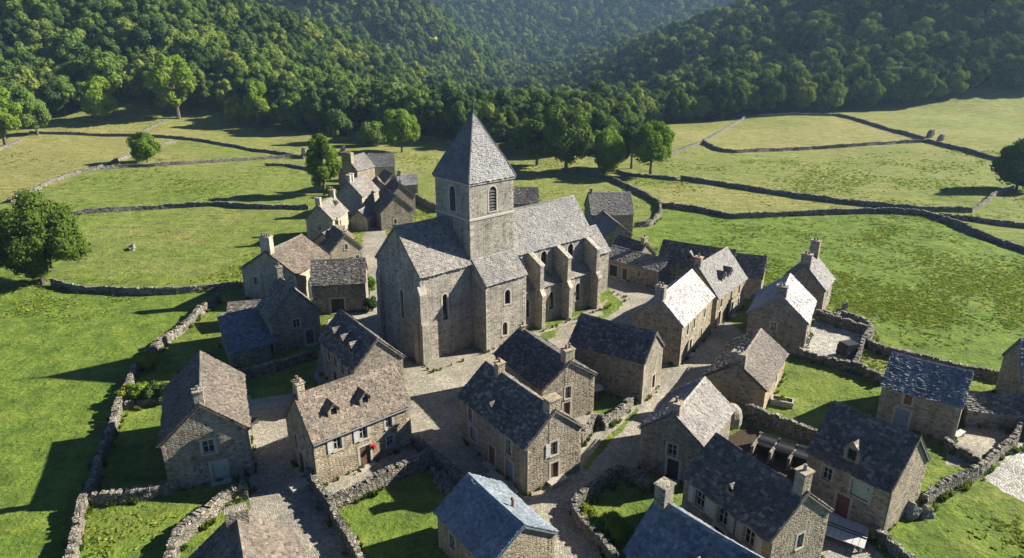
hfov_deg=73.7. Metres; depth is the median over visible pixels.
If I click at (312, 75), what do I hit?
broadleaf tree
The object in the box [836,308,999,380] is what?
stone wall
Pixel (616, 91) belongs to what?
broadleaf tree
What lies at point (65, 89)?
broadleaf tree
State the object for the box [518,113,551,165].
broadleaf tree
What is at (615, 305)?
churchyard lawn
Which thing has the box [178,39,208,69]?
broadleaf tree
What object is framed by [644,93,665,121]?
broadleaf tree
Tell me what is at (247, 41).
broadleaf tree
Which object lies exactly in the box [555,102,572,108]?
broadleaf tree
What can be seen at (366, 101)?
broadleaf tree
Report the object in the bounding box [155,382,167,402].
shrub
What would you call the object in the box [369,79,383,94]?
broadleaf tree
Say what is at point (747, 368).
stone cottage
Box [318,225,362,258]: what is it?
stone cottage
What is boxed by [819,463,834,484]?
window
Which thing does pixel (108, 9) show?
broadleaf tree
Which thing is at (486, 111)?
broadleaf tree
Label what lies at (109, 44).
broadleaf tree
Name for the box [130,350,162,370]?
shrub
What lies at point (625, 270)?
door
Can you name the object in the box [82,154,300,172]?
stone wall
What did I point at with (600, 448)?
lane verge
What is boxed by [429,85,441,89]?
broadleaf tree
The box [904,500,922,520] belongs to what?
boulder
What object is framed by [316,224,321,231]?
window
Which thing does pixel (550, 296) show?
window
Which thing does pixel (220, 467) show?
door
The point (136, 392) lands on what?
shrub
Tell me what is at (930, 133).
standing stone
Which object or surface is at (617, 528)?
shrub
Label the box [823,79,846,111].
broadleaf tree
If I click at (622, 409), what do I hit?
stone wall
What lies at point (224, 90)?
broadleaf tree
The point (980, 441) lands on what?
yard paving
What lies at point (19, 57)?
broadleaf tree
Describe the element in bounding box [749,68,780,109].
broadleaf tree
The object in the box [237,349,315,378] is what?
stone wall
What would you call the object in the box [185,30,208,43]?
broadleaf tree
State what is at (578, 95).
broadleaf tree
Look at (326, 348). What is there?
window
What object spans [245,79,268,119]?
broadleaf tree
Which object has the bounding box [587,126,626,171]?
broadleaf tree
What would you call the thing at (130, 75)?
broadleaf tree
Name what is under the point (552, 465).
door
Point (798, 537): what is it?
window
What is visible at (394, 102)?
broadleaf tree
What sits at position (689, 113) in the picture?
broadleaf tree
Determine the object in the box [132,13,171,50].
broadleaf tree
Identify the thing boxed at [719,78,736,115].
broadleaf tree
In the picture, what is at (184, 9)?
broadleaf tree
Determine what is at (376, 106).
broadleaf tree
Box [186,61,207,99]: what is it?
broadleaf tree
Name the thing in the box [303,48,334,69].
broadleaf tree
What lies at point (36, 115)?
broadleaf tree
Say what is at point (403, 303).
window
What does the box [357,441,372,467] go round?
door
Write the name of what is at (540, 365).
stone house
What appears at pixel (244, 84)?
broadleaf tree
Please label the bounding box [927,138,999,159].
stone wall
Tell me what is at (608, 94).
broadleaf tree
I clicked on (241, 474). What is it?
stone wall
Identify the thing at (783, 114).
stone wall
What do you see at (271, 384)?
walled lawn
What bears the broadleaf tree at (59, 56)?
on the ground at (60, 384)
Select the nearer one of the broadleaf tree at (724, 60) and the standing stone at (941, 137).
the standing stone at (941, 137)
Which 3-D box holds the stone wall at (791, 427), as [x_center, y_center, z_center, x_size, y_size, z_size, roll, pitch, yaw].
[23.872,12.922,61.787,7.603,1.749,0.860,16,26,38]
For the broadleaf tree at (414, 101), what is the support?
on the ground at (60, 384)
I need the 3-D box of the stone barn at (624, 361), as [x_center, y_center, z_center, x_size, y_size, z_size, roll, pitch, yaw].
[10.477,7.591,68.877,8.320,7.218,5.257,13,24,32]
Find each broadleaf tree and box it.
[0,57,15,77]
[0,79,30,129]
[0,85,22,144]
[0,187,92,284]
[2,46,38,71]
[6,65,47,98]
[17,93,51,134]
[25,0,61,20]
[34,68,58,110]
[45,29,83,64]
[50,37,71,63]
[51,74,76,115]
[63,59,85,83]
[65,42,91,61]
[78,75,119,120]
[82,49,125,94]
[91,0,118,21]
[92,35,124,56]
[108,17,137,40]
[115,85,128,101]
[118,59,149,101]
[126,131,161,162]
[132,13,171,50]
[137,48,156,65]
[143,52,194,118]
[145,45,168,56]
[148,22,168,46]
[154,26,185,54]
[173,0,201,22]
[174,37,204,53]
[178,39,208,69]
[185,25,213,45]
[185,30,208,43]
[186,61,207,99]
[206,25,230,49]
[206,51,219,66]
[213,79,237,105]
[215,56,248,80]
[216,50,245,69]
[223,96,248,125]
[224,64,247,97]
[236,34,254,49]
[241,77,266,97]
[241,79,271,125]
[245,52,270,68]
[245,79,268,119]
[247,65,269,83]
[257,46,283,69]
[260,43,286,61]
[264,71,278,88]
[266,21,287,44]
[267,68,280,74]
[267,77,298,104]
[275,92,304,130]
[277,9,298,31]
[277,68,286,72]
[277,71,295,84]
[278,72,303,84]
[283,60,303,77]
[286,81,305,95]
[295,60,305,65]
[297,20,323,41]
[298,91,314,129]
[300,66,324,86]
[301,85,327,132]
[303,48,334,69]
[304,62,312,68]
[304,133,341,194]
[313,58,339,74]
[318,74,345,89]
[320,85,352,116]
[321,72,328,78]
[325,108,353,142]
[333,72,354,87]
[335,43,353,60]
[338,55,357,76]
[347,87,357,100]
[349,73,370,83]
[353,86,373,108]
[355,81,365,86]
[356,121,386,145]
[359,92,374,123]
[360,72,381,86]
[364,68,384,85]
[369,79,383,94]
[369,82,396,106]
[370,88,391,118]
[373,102,384,124]
[377,65,391,77]
[377,92,404,122]
[380,108,420,151]
[390,88,404,98]
[393,82,404,88]
[403,89,428,138]
[404,85,411,92]
[418,88,444,133]
[420,99,448,136]
[428,100,446,137]
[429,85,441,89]
[438,79,463,106]
[442,101,471,134]
[448,92,475,110]
[466,105,481,116]
[468,96,484,105]
[469,88,489,104]
[477,102,505,134]
[486,91,494,101]
[488,89,523,110]
[500,104,518,126]
[513,87,533,102]
[515,95,526,105]
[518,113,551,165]
[519,106,528,117]
[522,101,543,119]
[527,85,536,98]
[528,88,551,105]
[535,93,551,108]
[540,104,556,115]
[540,104,595,172]
[543,97,561,109]
[548,87,569,102]
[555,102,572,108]
[557,84,571,92]
[562,91,571,99]
[566,90,587,104]
[567,97,579,104]
[568,104,592,131]
[574,99,582,105]
[581,102,597,110]
[584,93,604,108]
[584,104,596,112]
[585,79,612,95]
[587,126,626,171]
[589,109,616,132]
[598,106,609,116]
[600,91,616,100]
[604,99,615,114]
[610,86,622,96]
[612,121,623,134]
[614,92,634,105]
[620,119,641,168]
[628,82,638,92]
[630,119,675,174]
[631,88,655,121]
[640,74,667,91]
[643,89,654,123]
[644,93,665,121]
[651,90,669,120]
[653,89,668,121]
[661,74,678,84]
[679,94,695,122]
[684,81,695,87]
[697,77,722,119]
[698,77,719,115]
[708,59,715,66]
[712,82,738,120]
[715,51,737,71]
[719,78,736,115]
[731,68,747,81]
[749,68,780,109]
[755,77,775,113]
[774,69,786,110]
[776,69,799,113]
[789,62,809,75]
[798,26,826,56]
[814,47,837,70]
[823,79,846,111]
[825,63,854,84]
[848,63,875,106]
[878,71,902,103]
[909,67,937,103]
[989,138,1023,189]
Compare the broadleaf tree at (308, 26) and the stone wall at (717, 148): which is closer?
the stone wall at (717, 148)
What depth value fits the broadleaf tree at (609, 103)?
239.22 m
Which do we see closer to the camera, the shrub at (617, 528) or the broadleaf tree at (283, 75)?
the shrub at (617, 528)
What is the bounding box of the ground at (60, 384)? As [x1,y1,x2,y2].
[0,0,1023,557]
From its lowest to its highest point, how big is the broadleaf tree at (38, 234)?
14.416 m
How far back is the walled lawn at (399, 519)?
50.51 m
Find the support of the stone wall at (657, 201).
on the ground at (60, 384)
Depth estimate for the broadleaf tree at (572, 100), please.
242.80 m
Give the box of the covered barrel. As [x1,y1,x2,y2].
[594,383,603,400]
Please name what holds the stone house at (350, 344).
on the ground at (60, 384)
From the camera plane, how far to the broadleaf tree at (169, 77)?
246.42 m
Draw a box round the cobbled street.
[246,225,743,557]
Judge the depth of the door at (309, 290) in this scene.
91.83 m
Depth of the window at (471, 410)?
58.37 m
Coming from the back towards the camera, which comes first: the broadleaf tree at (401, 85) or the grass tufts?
the broadleaf tree at (401, 85)
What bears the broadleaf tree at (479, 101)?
on the ground at (60, 384)
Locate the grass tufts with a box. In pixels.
[0,150,1023,557]
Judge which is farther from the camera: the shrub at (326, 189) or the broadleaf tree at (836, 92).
the broadleaf tree at (836, 92)
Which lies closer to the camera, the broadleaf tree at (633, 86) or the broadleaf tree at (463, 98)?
the broadleaf tree at (463, 98)
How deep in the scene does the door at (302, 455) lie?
55.84 m
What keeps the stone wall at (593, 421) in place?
on the ground at (60, 384)
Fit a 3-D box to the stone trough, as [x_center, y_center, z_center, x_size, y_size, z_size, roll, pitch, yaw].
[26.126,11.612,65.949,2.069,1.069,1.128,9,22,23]
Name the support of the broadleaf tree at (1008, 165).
on the ground at (60, 384)
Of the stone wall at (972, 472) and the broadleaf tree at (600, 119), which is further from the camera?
the broadleaf tree at (600, 119)
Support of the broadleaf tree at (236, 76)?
on the ground at (60, 384)
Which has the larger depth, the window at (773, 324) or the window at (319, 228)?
the window at (319, 228)
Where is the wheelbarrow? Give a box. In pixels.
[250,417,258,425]
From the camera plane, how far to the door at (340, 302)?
87.24 m
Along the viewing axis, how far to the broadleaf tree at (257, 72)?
264.16 m
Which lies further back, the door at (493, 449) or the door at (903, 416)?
the door at (903, 416)
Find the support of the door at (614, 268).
in the stone house at (650, 270)
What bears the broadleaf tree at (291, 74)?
on the ground at (60, 384)
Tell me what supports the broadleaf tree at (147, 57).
on the ground at (60, 384)
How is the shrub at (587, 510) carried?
on the walled lawn at (630, 498)
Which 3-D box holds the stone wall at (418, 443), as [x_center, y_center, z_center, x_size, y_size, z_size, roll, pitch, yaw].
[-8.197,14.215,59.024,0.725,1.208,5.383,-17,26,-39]
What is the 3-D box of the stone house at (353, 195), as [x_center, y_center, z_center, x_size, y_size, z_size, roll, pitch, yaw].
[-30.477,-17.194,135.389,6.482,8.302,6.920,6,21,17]
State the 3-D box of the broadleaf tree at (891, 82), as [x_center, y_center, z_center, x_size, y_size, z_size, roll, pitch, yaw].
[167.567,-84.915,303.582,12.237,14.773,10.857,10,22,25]
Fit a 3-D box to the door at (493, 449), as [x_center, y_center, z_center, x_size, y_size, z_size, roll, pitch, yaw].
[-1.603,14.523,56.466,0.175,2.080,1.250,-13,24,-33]
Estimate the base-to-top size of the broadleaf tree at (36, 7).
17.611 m
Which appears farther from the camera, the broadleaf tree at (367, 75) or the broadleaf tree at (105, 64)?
the broadleaf tree at (367, 75)
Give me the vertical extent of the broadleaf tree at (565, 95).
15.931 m
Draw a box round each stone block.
[287,477,309,494]
[486,470,517,494]
[547,474,567,488]
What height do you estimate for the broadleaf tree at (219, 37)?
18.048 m
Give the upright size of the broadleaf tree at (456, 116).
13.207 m
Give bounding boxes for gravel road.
[985,441,1023,501]
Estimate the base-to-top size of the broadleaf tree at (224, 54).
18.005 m
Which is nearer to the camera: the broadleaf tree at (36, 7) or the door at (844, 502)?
the door at (844, 502)
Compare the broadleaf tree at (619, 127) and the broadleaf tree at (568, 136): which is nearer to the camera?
the broadleaf tree at (568, 136)
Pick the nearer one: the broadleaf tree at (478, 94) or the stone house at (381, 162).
the stone house at (381, 162)
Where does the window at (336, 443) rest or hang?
in the stone house at (337, 428)
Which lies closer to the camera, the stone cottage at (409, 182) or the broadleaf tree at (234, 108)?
the stone cottage at (409, 182)
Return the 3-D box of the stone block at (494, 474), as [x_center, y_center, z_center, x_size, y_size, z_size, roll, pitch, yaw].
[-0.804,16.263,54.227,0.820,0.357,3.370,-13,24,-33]
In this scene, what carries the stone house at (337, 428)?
on the ground at (60, 384)
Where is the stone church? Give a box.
[375,94,610,364]
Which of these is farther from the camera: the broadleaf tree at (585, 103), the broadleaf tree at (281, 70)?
the broadleaf tree at (281, 70)
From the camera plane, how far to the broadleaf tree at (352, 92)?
252.32 m
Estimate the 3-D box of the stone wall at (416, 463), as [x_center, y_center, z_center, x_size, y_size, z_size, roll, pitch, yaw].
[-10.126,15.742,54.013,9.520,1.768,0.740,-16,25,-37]
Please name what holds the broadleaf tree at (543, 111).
on the ground at (60, 384)
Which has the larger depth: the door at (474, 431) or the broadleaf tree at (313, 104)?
the broadleaf tree at (313, 104)
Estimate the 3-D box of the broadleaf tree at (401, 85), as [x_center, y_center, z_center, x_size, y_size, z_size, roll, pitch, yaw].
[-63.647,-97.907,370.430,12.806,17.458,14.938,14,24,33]
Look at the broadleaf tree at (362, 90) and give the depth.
247.04 m
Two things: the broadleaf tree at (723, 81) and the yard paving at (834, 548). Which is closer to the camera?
the yard paving at (834, 548)
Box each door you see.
[208,458,230,481]
[297,448,304,470]
[304,327,315,343]
[307,276,311,297]
[329,297,345,311]
[332,367,337,380]
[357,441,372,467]
[469,423,477,444]
[488,441,495,466]
[504,455,513,482]
[549,458,560,479]
[562,399,571,415]
[609,263,618,276]
[621,266,628,279]
[650,372,655,391]
[664,456,681,480]
[688,336,692,354]
[712,521,726,535]
[716,309,721,325]
[723,302,729,320]
[729,299,734,315]
[831,490,853,518]
[847,475,873,505]
[890,405,912,428]
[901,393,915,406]
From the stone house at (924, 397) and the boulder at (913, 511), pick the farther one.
the stone house at (924, 397)
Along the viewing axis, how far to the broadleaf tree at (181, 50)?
278.73 m
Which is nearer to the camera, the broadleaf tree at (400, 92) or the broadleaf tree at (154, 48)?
the broadleaf tree at (400, 92)
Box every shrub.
[114,382,132,400]
[128,381,148,400]
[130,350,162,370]
[141,381,161,401]
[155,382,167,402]
[324,186,336,194]
[363,295,376,310]
[367,273,375,293]
[580,502,597,518]
[586,515,603,532]
[598,510,634,544]
[868,528,877,539]
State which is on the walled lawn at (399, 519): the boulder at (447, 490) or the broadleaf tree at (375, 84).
the boulder at (447, 490)
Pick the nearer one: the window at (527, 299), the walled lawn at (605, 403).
the walled lawn at (605, 403)
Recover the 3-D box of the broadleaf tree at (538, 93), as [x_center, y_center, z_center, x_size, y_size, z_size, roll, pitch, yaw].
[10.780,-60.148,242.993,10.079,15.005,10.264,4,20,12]
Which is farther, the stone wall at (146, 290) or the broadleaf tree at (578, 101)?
the broadleaf tree at (578, 101)
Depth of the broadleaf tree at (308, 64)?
309.35 m
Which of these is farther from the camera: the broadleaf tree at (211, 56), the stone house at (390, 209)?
the broadleaf tree at (211, 56)
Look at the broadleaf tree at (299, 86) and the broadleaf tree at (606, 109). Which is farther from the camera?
the broadleaf tree at (299, 86)
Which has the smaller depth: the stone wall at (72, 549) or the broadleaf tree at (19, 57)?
the stone wall at (72, 549)
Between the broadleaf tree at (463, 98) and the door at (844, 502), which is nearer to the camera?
the door at (844, 502)
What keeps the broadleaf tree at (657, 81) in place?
on the ground at (60, 384)
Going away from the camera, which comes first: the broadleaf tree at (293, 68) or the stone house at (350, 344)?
the stone house at (350, 344)
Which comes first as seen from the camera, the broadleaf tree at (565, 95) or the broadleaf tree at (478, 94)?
the broadleaf tree at (478, 94)
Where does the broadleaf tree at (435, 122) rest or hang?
on the ground at (60, 384)
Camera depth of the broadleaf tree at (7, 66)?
246.28 m
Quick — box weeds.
[59,211,1023,557]
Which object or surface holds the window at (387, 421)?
in the stone house at (337, 428)
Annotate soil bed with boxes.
[728,425,802,481]
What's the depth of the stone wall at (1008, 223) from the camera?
127.02 m
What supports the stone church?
on the ground at (60, 384)
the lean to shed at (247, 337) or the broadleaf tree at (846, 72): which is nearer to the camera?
the lean to shed at (247, 337)
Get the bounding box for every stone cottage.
[156,350,253,489]
[255,262,320,352]
[312,217,353,247]
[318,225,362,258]
[396,168,417,193]
[514,187,538,207]
[588,210,632,246]
[609,234,656,254]
[637,376,735,486]
[703,328,788,408]
[735,253,766,298]
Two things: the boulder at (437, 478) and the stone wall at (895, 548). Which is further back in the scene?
the boulder at (437, 478)
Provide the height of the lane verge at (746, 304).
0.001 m
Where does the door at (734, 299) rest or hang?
in the stone house at (722, 275)
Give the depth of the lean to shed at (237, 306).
84.18 m
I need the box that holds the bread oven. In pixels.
[730,403,742,429]
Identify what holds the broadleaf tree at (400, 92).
on the ground at (60, 384)
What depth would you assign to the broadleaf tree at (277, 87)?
252.63 m
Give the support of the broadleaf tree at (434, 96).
on the ground at (60, 384)
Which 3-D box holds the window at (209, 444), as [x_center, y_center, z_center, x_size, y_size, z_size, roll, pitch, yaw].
[-23.829,13.114,53.608,1.190,1.422,0.290,-8,22,-22]
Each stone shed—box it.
[349,205,374,229]
[372,175,385,196]
[378,169,395,183]
[960,390,1023,429]
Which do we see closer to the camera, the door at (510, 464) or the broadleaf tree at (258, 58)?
the door at (510, 464)
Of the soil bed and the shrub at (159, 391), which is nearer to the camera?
the soil bed
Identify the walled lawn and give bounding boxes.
[237,347,320,398]
[338,466,447,557]
[589,479,649,552]
[593,391,622,415]
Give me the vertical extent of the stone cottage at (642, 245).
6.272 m
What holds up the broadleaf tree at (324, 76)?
on the ground at (60, 384)
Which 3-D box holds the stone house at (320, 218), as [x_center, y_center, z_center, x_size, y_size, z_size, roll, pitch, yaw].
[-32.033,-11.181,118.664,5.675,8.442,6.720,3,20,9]
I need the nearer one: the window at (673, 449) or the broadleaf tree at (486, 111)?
the window at (673, 449)
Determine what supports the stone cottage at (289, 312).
on the ground at (60, 384)
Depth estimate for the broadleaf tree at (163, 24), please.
280.59 m
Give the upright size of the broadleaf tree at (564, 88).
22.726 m
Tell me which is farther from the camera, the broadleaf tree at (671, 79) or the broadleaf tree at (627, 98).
the broadleaf tree at (671, 79)
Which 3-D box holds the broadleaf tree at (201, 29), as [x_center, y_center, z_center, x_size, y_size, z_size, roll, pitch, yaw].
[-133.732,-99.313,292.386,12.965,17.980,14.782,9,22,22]
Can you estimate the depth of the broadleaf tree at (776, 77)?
301.44 m
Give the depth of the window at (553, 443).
53.71 m
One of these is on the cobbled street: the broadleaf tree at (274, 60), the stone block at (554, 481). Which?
the stone block at (554, 481)
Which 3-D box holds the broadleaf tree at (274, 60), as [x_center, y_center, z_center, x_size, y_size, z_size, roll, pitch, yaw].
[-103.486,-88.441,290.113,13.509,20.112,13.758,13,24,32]
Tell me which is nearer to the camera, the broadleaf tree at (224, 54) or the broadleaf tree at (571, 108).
the broadleaf tree at (571, 108)
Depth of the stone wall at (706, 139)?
226.29 m
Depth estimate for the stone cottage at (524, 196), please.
132.15 m
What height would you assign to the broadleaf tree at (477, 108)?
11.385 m
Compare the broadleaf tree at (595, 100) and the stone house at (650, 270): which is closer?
the stone house at (650, 270)
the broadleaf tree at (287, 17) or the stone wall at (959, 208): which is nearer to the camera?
the stone wall at (959, 208)
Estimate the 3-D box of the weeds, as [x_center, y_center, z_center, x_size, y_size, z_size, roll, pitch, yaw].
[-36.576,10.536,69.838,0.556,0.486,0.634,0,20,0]
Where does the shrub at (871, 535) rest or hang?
on the ground at (60, 384)
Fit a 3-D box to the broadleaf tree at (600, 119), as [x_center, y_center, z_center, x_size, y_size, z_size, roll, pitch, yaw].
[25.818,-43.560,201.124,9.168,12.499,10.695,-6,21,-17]
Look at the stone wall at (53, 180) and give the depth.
160.12 m
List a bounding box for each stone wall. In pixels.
[0,138,22,149]
[7,169,81,202]
[29,131,304,158]
[49,278,241,294]
[63,293,220,557]
[71,201,308,215]
[81,139,176,172]
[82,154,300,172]
[87,478,179,506]
[121,398,161,409]
[139,120,165,131]
[163,481,248,557]
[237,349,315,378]
[238,466,245,480]
[264,163,306,169]
[304,466,363,557]
[326,447,434,508]
[411,434,431,451]
[414,193,435,211]
[422,135,452,141]
[434,450,465,483]
[570,464,653,557]
[576,167,661,227]
[581,413,603,444]
[601,392,635,430]
[616,169,676,180]
[662,202,1023,251]
[663,113,837,118]
[668,115,746,155]
[680,175,972,212]
[702,139,927,152]
[736,402,817,443]
[796,347,852,371]
[815,309,867,334]
[823,308,841,315]
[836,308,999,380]
[837,113,924,139]
[852,324,871,362]
[852,361,883,383]
[868,523,916,557]
[921,419,1023,504]
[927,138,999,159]
[938,212,1023,227]
[943,435,981,463]
[972,185,1014,211]
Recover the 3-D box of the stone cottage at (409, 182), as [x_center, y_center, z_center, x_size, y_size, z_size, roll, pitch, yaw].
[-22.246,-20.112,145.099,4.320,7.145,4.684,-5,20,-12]
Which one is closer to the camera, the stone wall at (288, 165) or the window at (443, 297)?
the window at (443, 297)
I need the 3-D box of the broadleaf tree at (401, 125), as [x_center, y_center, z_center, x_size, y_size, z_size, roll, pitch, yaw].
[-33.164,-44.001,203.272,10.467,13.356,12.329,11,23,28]
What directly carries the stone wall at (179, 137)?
on the ground at (60, 384)
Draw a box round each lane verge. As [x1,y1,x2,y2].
[582,407,638,470]
[725,298,751,320]
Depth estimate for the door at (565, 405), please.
62.82 m
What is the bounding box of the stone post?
[841,301,847,312]
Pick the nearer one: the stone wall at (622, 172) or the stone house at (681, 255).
the stone house at (681, 255)
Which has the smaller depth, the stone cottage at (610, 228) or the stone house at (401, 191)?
the stone cottage at (610, 228)
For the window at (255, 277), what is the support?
in the stone house at (294, 256)
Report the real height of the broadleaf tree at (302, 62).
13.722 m
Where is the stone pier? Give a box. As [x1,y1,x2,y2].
[301,147,306,158]
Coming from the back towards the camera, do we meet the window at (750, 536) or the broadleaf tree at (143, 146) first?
the broadleaf tree at (143, 146)
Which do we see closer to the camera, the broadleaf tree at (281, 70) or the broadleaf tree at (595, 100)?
the broadleaf tree at (595, 100)
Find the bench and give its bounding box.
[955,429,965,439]
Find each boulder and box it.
[128,244,136,250]
[429,466,438,474]
[432,473,441,483]
[436,480,445,491]
[443,487,452,496]
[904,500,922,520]
[919,504,935,519]
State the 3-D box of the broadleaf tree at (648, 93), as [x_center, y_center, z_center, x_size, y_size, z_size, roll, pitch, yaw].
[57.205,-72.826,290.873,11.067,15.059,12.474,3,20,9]
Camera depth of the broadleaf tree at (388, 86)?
246.16 m
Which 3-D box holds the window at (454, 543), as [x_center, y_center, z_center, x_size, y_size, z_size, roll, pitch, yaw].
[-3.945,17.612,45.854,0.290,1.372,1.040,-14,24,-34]
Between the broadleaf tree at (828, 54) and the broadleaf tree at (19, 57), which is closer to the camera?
the broadleaf tree at (19, 57)
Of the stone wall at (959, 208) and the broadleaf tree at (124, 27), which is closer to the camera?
the stone wall at (959, 208)
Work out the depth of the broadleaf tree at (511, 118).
215.41 m
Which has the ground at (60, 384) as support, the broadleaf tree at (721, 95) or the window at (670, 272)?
the broadleaf tree at (721, 95)
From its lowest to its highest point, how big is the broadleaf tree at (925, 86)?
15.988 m
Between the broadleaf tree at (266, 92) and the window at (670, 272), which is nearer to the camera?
the window at (670, 272)
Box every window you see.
[199,437,217,455]
[252,276,258,285]
[291,317,301,329]
[293,431,298,450]
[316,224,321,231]
[326,348,331,362]
[331,433,343,452]
[333,355,337,368]
[340,361,344,375]
[358,425,369,442]
[384,413,393,430]
[385,432,395,448]
[399,288,404,319]
[441,292,449,321]
[448,529,456,553]
[467,406,473,424]
[501,320,508,337]
[503,288,511,306]
[504,435,511,457]
[526,298,530,318]
[540,249,547,269]
[548,290,554,310]
[549,438,558,457]
[564,384,572,400]
[566,242,573,261]
[574,282,580,301]
[636,269,641,277]
[665,441,678,458]
[667,268,672,277]
[692,487,706,512]
[714,504,729,531]
[740,524,756,552]
[768,320,778,331]
[794,530,805,551]
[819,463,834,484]
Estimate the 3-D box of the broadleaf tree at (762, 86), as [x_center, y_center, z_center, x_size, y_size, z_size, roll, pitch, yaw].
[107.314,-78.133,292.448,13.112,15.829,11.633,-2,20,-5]
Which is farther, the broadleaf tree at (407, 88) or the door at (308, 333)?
the broadleaf tree at (407, 88)
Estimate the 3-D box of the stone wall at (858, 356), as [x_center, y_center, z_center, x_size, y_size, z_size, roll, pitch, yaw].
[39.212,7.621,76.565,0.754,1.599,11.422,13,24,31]
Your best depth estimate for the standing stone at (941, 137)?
223.25 m
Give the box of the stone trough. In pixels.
[770,394,793,408]
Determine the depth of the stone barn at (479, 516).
44.84 m
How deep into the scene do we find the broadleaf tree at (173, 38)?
279.08 m
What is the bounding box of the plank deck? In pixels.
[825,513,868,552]
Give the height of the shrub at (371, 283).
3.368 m
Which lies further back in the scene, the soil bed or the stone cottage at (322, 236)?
the stone cottage at (322, 236)
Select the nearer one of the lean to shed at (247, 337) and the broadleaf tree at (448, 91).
the lean to shed at (247, 337)
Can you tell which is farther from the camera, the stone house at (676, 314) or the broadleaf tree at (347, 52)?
the broadleaf tree at (347, 52)
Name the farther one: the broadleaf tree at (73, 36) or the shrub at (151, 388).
the broadleaf tree at (73, 36)
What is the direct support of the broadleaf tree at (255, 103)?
on the ground at (60, 384)
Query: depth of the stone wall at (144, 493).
52.19 m
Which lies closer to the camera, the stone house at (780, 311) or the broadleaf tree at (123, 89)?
the stone house at (780, 311)
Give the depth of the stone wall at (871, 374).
70.82 m
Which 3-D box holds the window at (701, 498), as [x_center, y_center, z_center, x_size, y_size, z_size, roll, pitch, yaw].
[13.280,15.515,48.107,0.290,1.572,1.190,-11,23,-28]
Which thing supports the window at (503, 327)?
in the stone church
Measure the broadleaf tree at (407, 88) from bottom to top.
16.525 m
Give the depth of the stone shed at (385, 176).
148.76 m
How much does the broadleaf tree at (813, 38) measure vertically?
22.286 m
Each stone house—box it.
[240,232,330,298]
[283,360,412,483]
[304,187,348,240]
[317,308,405,382]
[335,173,379,214]
[338,150,374,188]
[367,152,394,176]
[371,189,413,230]
[378,178,415,214]
[456,357,585,494]
[492,321,598,417]
[608,244,671,287]
[622,476,763,557]
[630,269,714,366]
[658,239,736,284]
[681,432,833,557]
[691,247,747,328]
[746,273,816,354]
[783,237,835,315]
[805,400,930,530]
[876,351,973,440]
[995,338,1023,394]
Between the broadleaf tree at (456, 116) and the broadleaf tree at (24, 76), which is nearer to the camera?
the broadleaf tree at (456, 116)
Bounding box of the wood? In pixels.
[0,0,1023,149]
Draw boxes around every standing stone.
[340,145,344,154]
[925,130,934,137]
[936,134,944,140]
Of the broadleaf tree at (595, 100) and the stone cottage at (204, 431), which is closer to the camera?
the stone cottage at (204, 431)
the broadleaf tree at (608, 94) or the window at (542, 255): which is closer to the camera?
the window at (542, 255)
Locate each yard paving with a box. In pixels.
[804,321,861,361]
[820,520,883,557]
[946,425,1010,465]
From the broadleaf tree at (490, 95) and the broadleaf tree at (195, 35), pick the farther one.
the broadleaf tree at (195, 35)
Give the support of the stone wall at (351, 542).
on the ground at (60, 384)
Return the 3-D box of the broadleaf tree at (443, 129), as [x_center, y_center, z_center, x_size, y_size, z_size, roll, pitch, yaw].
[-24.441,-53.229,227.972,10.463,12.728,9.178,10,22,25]
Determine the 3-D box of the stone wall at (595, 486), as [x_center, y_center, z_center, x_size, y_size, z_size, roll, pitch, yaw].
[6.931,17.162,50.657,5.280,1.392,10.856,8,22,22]
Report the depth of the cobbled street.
60.99 m
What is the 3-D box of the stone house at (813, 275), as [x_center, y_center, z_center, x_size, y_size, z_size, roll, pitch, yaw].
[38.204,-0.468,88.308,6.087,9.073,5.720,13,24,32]
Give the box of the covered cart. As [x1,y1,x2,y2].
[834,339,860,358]
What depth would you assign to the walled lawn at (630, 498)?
52.33 m
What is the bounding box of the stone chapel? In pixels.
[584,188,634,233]
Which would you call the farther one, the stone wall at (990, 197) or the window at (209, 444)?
the stone wall at (990, 197)
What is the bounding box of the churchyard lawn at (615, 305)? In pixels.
[541,292,622,339]
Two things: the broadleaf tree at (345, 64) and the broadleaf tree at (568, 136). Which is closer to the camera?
the broadleaf tree at (568, 136)
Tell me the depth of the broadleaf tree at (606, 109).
221.16 m
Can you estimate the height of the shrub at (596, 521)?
1.551 m
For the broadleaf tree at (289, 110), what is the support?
on the ground at (60, 384)
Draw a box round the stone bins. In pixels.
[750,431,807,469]
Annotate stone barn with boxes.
[188,502,305,557]
[310,257,368,314]
[432,472,558,557]
[568,312,664,403]
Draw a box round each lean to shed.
[217,307,278,367]
[226,299,260,312]
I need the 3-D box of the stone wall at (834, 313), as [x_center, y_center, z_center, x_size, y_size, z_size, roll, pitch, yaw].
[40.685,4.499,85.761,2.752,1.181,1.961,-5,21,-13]

